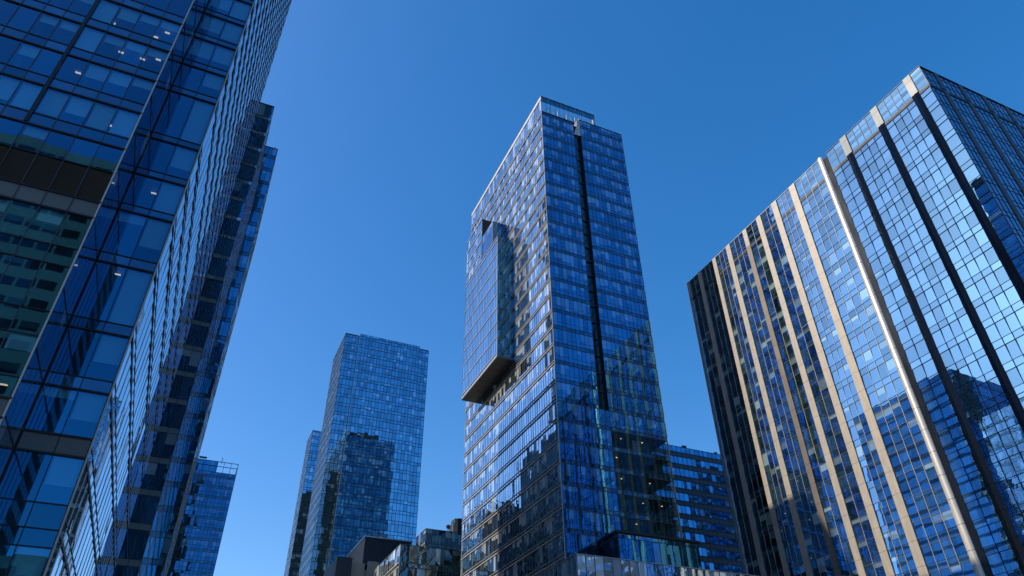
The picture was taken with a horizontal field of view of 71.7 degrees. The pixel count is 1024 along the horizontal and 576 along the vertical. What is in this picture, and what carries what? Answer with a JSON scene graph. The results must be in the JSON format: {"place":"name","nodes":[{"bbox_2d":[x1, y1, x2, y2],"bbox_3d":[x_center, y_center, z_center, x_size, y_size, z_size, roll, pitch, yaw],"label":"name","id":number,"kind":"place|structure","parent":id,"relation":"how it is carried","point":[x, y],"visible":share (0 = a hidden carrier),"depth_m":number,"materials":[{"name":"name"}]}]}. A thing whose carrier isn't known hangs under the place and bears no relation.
{"place":"outdoors","nodes":[
{"label":"outdoors","id":0,"kind":"place"},
{"bbox_2d":[0,0,291,575],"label":"glass tower","id":1,"kind":"structure","parent":0,"point":[126,126],"depth_m":55.53,"materials":[{"name":"blue glass"}]},
{"bbox_2d":[0,199,9,211],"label":"window","id":2,"kind":"structure","parent":1,"relation":"in","point":[3,203],"depth_m":47.87,"materials":[{"name":"teal glass"}]},
{"bbox_2d":[0,77,19,100],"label":"window","id":3,"kind":"structure","parent":1,"relation":"in","point":[8,86],"depth_m":53.00,"materials":[{"name":"blue glass"}]},
{"bbox_2d":[4,334,36,351],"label":"window","id":4,"kind":"structure","parent":1,"relation":"in","point":[17,342],"depth_m":43.45,"materials":[{"name":"teal glass"}]},
{"bbox_2d":[11,83,41,109],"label":"window","id":5,"kind":"structure","parent":1,"relation":"in","point":[26,96],"depth_m":53.24,"materials":[{"name":"blue glass"}]},
{"bbox_2d":[18,44,40,58],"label":"window","id":6,"kind":"structure","parent":1,"relation":"in","point":[26,50],"depth_m":55.58,"materials":[{"name":"blue glass"}]},
{"bbox_2d":[8,547,50,575],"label":"window","id":7,"kind":"structure","parent":1,"relation":"in","point":[27,561],"depth_m":41.63,"materials":[{"name":"teal glass"}]},
{"bbox_2d":[23,126,48,139],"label":"window","id":8,"kind":"structure","parent":1,"relation":"in","point":[33,132],"depth_m":51.85,"materials":[{"name":"blue glass"}]},
{"bbox_2d":[40,15,58,25],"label":"window","id":9,"kind":"structure","parent":1,"relation":"in","point":[46,19],"depth_m":58.07,"materials":[{"name":"blue glass"}]},
{"bbox_2d":[36,209,64,224],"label":"window","id":10,"kind":"structure","parent":1,"relation":"in","point":[48,216],"depth_m":48.74,"materials":[{"name":"teal glass"}]},
{"bbox_2d":[36,90,68,116],"bbox_3d":[-34.863,-14.009,53.849,1.450,2.530,0.010,14,-39,-19],"label":"window","id":11,"kind":"structure","parent":1,"relation":"in","point":[52,104],"depth_m":53.82,"materials":[{"name":"blue glass"}]},
{"bbox_2d":[42,386,76,399],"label":"window","id":12,"kind":"structure","parent":1,"relation":"in","point":[48,391],"depth_m":47.36,"materials":[{"name":"blue glass"}]},
{"bbox_2d":[45,456,83,487],"bbox_3d":[-28.378,11.672,44.927,1.650,1.828,0.010,14,-39,-19],"label":"window","id":13,"kind":"structure","parent":1,"relation":"in","point":[64,472],"depth_m":44.91,"materials":[{"name":"blue glass"}]},
{"bbox_2d":[60,21,79,31],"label":"window","id":14,"kind":"structure","parent":1,"relation":"in","point":[65,25],"depth_m":58.57,"materials":[{"name":"glass"}]},
{"bbox_2d":[65,97,92,117],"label":"window","id":15,"kind":"structure","parent":1,"relation":"in","point":[79,107],"depth_m":54.60,"materials":[{"name":"glass"}]},
{"bbox_2d":[79,0,94,4],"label":"window","id":16,"kind":"structure","parent":1,"relation":"in","point":[86,1],"depth_m":60.94,"materials":[{"name":"glass"}]},
{"bbox_2d":[70,392,106,422],"bbox_3d":[-28.425,8.029,47.627,1.650,1.960,0.010,14,-39,-19],"label":"window","id":17,"kind":"structure","parent":1,"relation":"in","point":[88,407],"depth_m":47.61,"materials":[{"name":"glass"}]},
{"bbox_2d":[75,28,103,52],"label":"window","id":18,"kind":"structure","parent":1,"relation":"in","point":[89,40],"depth_m":58.64,"materials":[{"name":"glass"}]},
{"bbox_2d":[85,65,109,81],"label":"window","id":19,"kind":"structure","parent":1,"relation":"in","point":[94,72],"depth_m":57.10,"materials":[{"name":"glass"}]},
{"bbox_2d":[86,104,116,130],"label":"window","id":20,"kind":"structure","parent":1,"relation":"in","point":[101,116],"depth_m":54.92,"materials":[{"name":"glass"}]},
{"bbox_2d":[92,1,118,23],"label":"window","id":21,"kind":"structure","parent":1,"relation":"in","point":[105,12],"depth_m":61.04,"materials":[{"name":"glass"}]},
{"bbox_2d":[93,335,127,365],"bbox_3d":[-28.471,4.418,50.303,1.650,2.170,0.010,14,-39,-19],"label":"window","id":22,"kind":"structure","parent":1,"relation":"in","point":[111,349],"depth_m":50.28,"materials":[{"name":"glass"}]},
{"bbox_2d":[104,35,125,46],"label":"window","id":23,"kind":"structure","parent":1,"relation":"in","point":[109,39],"depth_m":59.70,"materials":[{"name":"glass"}]},
{"bbox_2d":[108,72,131,86],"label":"window","id":24,"kind":"structure","parent":1,"relation":"in","point":[116,78],"depth_m":57.69,"materials":[{"name":"glass"}]},
{"bbox_2d":[109,111,139,137],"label":"window","id":25,"kind":"structure","parent":1,"relation":"in","point":[124,124],"depth_m":55.47,"materials":[{"name":"glass"}]},
{"bbox_2d":[117,8,139,22],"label":"window","id":26,"kind":"structure","parent":1,"relation":"in","point":[125,14],"depth_m":61.93,"materials":[{"name":"glass"}]},
{"bbox_2d":[109,270,151,325],"bbox_3d":[-28.517,0.807,52.980,1.650,4.980,0.010,14,-39,-19],"label":"window","id":27,"kind":"structure","parent":1,"relation":"in","point":[128,304],"depth_m":52.99,"materials":[{"name":"blue glass"}]},
{"bbox_2d":[117,212,145,225],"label":"window","id":28,"kind":"structure","parent":1,"relation":"in","point":[124,217],"depth_m":56.65,"materials":[{"name":"glass"}]},
{"bbox_2d":[126,42,146,53],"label":"window","id":29,"kind":"structure","parent":1,"relation":"in","point":[131,46],"depth_m":60.24,"materials":[{"name":"glass"}]},
{"bbox_2d":[132,78,153,90],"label":"window","id":30,"kind":"structure","parent":1,"relation":"in","point":[139,83],"depth_m":58.39,"materials":[{"name":"glass"}]},
{"bbox_2d":[140,15,159,25],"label":"window","id":31,"kind":"structure","parent":1,"relation":"in","point":[144,18],"depth_m":62.66,"materials":[{"name":"glass"}]},
{"bbox_2d":[139,219,170,250],"bbox_3d":[-28.582,-4.256,56.732,1.650,2.775,0.010,14,-39,-19],"label":"window","id":32,"kind":"structure","parent":1,"relation":"in","point":[155,233],"depth_m":56.72,"materials":[{"name":"glass"}]},
{"bbox_2d":[147,49,167,60],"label":"window","id":33,"kind":"structure","parent":1,"relation":"in","point":[152,53],"depth_m":60.80,"materials":[{"name":"glass"}]},
{"bbox_2d":[153,183,183,214],"bbox_3d":[-28.622,-7.327,59.008,1.650,3.330,0.010,14,-39,-19],"label":"window","id":34,"kind":"structure","parent":1,"relation":"in","point":[168,199],"depth_m":59.08,"materials":[{"name":"glass"}]},
{"bbox_2d":[161,22,179,32],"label":"window","id":35,"kind":"structure","parent":1,"relation":"in","point":[164,25],"depth_m":63.21,"materials":[{"name":"glass"}]},
{"bbox_2d":[170,148,196,171],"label":"window","id":36,"kind":"structure","parent":1,"relation":"in","point":[183,159],"depth_m":61.88,"materials":[{"name":"glass"}]},
{"bbox_2d":[181,101,213,143],"bbox_3d":[-28.721,-15.019,64.709,1.650,5.580,0.010,14,-39,-19],"label":"window","id":37,"kind":"structure","parent":1,"relation":"in","point":[199,118],"depth_m":64.76,"materials":[{"name":"glass"}]},
{"bbox_2d":[189,40,214,59],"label":"window","id":38,"kind":"structure","parent":1,"relation":"in","point":[201,49],"depth_m":70.03,"materials":[{"name":"glass"}]},
{"bbox_2d":[200,16,224,34],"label":"window","id":39,"kind":"structure","parent":1,"relation":"in","point":[210,24],"depth_m":72.50,"materials":[{"name":"blue glass"}]},
{"bbox_2d":[202,74,223,90],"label":"window","id":40,"kind":"structure","parent":1,"relation":"in","point":[210,81],"depth_m":68.26,"materials":[{"name":"blue glass"}]},
{"bbox_2d":[210,0,232,11],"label":"window","id":41,"kind":"structure","parent":1,"relation":"in","point":[225,5],"depth_m":74.79,"materials":[{"name":"blue glass"}]},
{"bbox_2d":[212,47,233,65],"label":"window","id":42,"kind":"structure","parent":1,"relation":"in","point":[222,56],"depth_m":70.67,"materials":[{"name":"blue glass"}]},
{"bbox_2d":[221,23,242,43],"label":"window","id":43,"kind":"structure","parent":1,"relation":"in","point":[232,33],"depth_m":73.02,"materials":[{"name":"blue glass"}]},
{"bbox_2d":[230,2,250,20],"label":"window","id":44,"kind":"structure","parent":1,"relation":"in","point":[240,11],"depth_m":75.37,"materials":[{"name":"blue glass"}]},
{"bbox_2d":[167,456,238,575],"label":"dark banded tower","id":45,"kind":"structure","parent":0,"point":[198,541],"depth_m":266.19,"materials":[{"name":"blue glass"}]},
{"bbox_2d":[148,146,277,575],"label":"stepped glass tower","id":46,"kind":"structure","parent":0,"point":[164,549],"depth_m":134.07,"materials":[{"name":"glass"}]},
{"bbox_2d":[284,430,321,575],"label":"blue glass tower","id":47,"kind":"structure","parent":0,"point":[293,561],"depth_m":369.79,"materials":[{"name":"glass"}]},
{"bbox_2d":[298,333,428,575],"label":"blue glass tower","id":48,"kind":"structure","parent":0,"point":[366,481],"depth_m":283.07,"materials":[{"name":"glass"}]},
{"bbox_2d":[323,535,412,575],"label":"navy clad building","id":49,"kind":"structure","parent":0,"point":[366,555],"depth_m":216.10,"materials":[{"name":"grey concrete"}]},
{"bbox_2d":[374,518,461,575],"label":"glass building","id":50,"kind":"structure","parent":0,"point":[433,552],"depth_m":185.61,"materials":[{"name":"grey glass"}]},
{"bbox_2d":[460,96,682,575],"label":"office tower","id":51,"kind":"structure","parent":0,"point":[565,431],"depth_m":169.58,"materials":[{"name":"blue glass"}]},
{"bbox_2d":[199,0,1023,575],"label":"sky","id":52,"kind":"structure","parent":0,"point":[392,121],"materials":[{"name":"blue"}]},
{"bbox_2d":[537,553,755,575],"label":"podium block","id":53,"kind":"structure","parent":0,"point":[576,564],"depth_m":113.52,"materials":[{"name":"blue glass"}]},
{"bbox_2d":[597,529,701,568],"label":"podium block","id":54,"kind":"structure","parent":53,"relation":"on","point":[636,546],"depth_m":130.12,"materials":[{"name":"blue glass"}]},
{"bbox_2d":[651,444,743,573],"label":"dark glass block","id":55,"kind":"structure","parent":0,"point":[705,511],"depth_m":239.69,"materials":[{"name":"glass"}]},
{"bbox_2d":[687,66,1023,575],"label":"finned office tower","id":56,"kind":"structure","parent":0,"point":[856,295],"depth_m":126.38,"materials":[{"name":"blue glass"}]},
{"label":"ground","id":57,"kind":"structure","parent":0,"visible":0},
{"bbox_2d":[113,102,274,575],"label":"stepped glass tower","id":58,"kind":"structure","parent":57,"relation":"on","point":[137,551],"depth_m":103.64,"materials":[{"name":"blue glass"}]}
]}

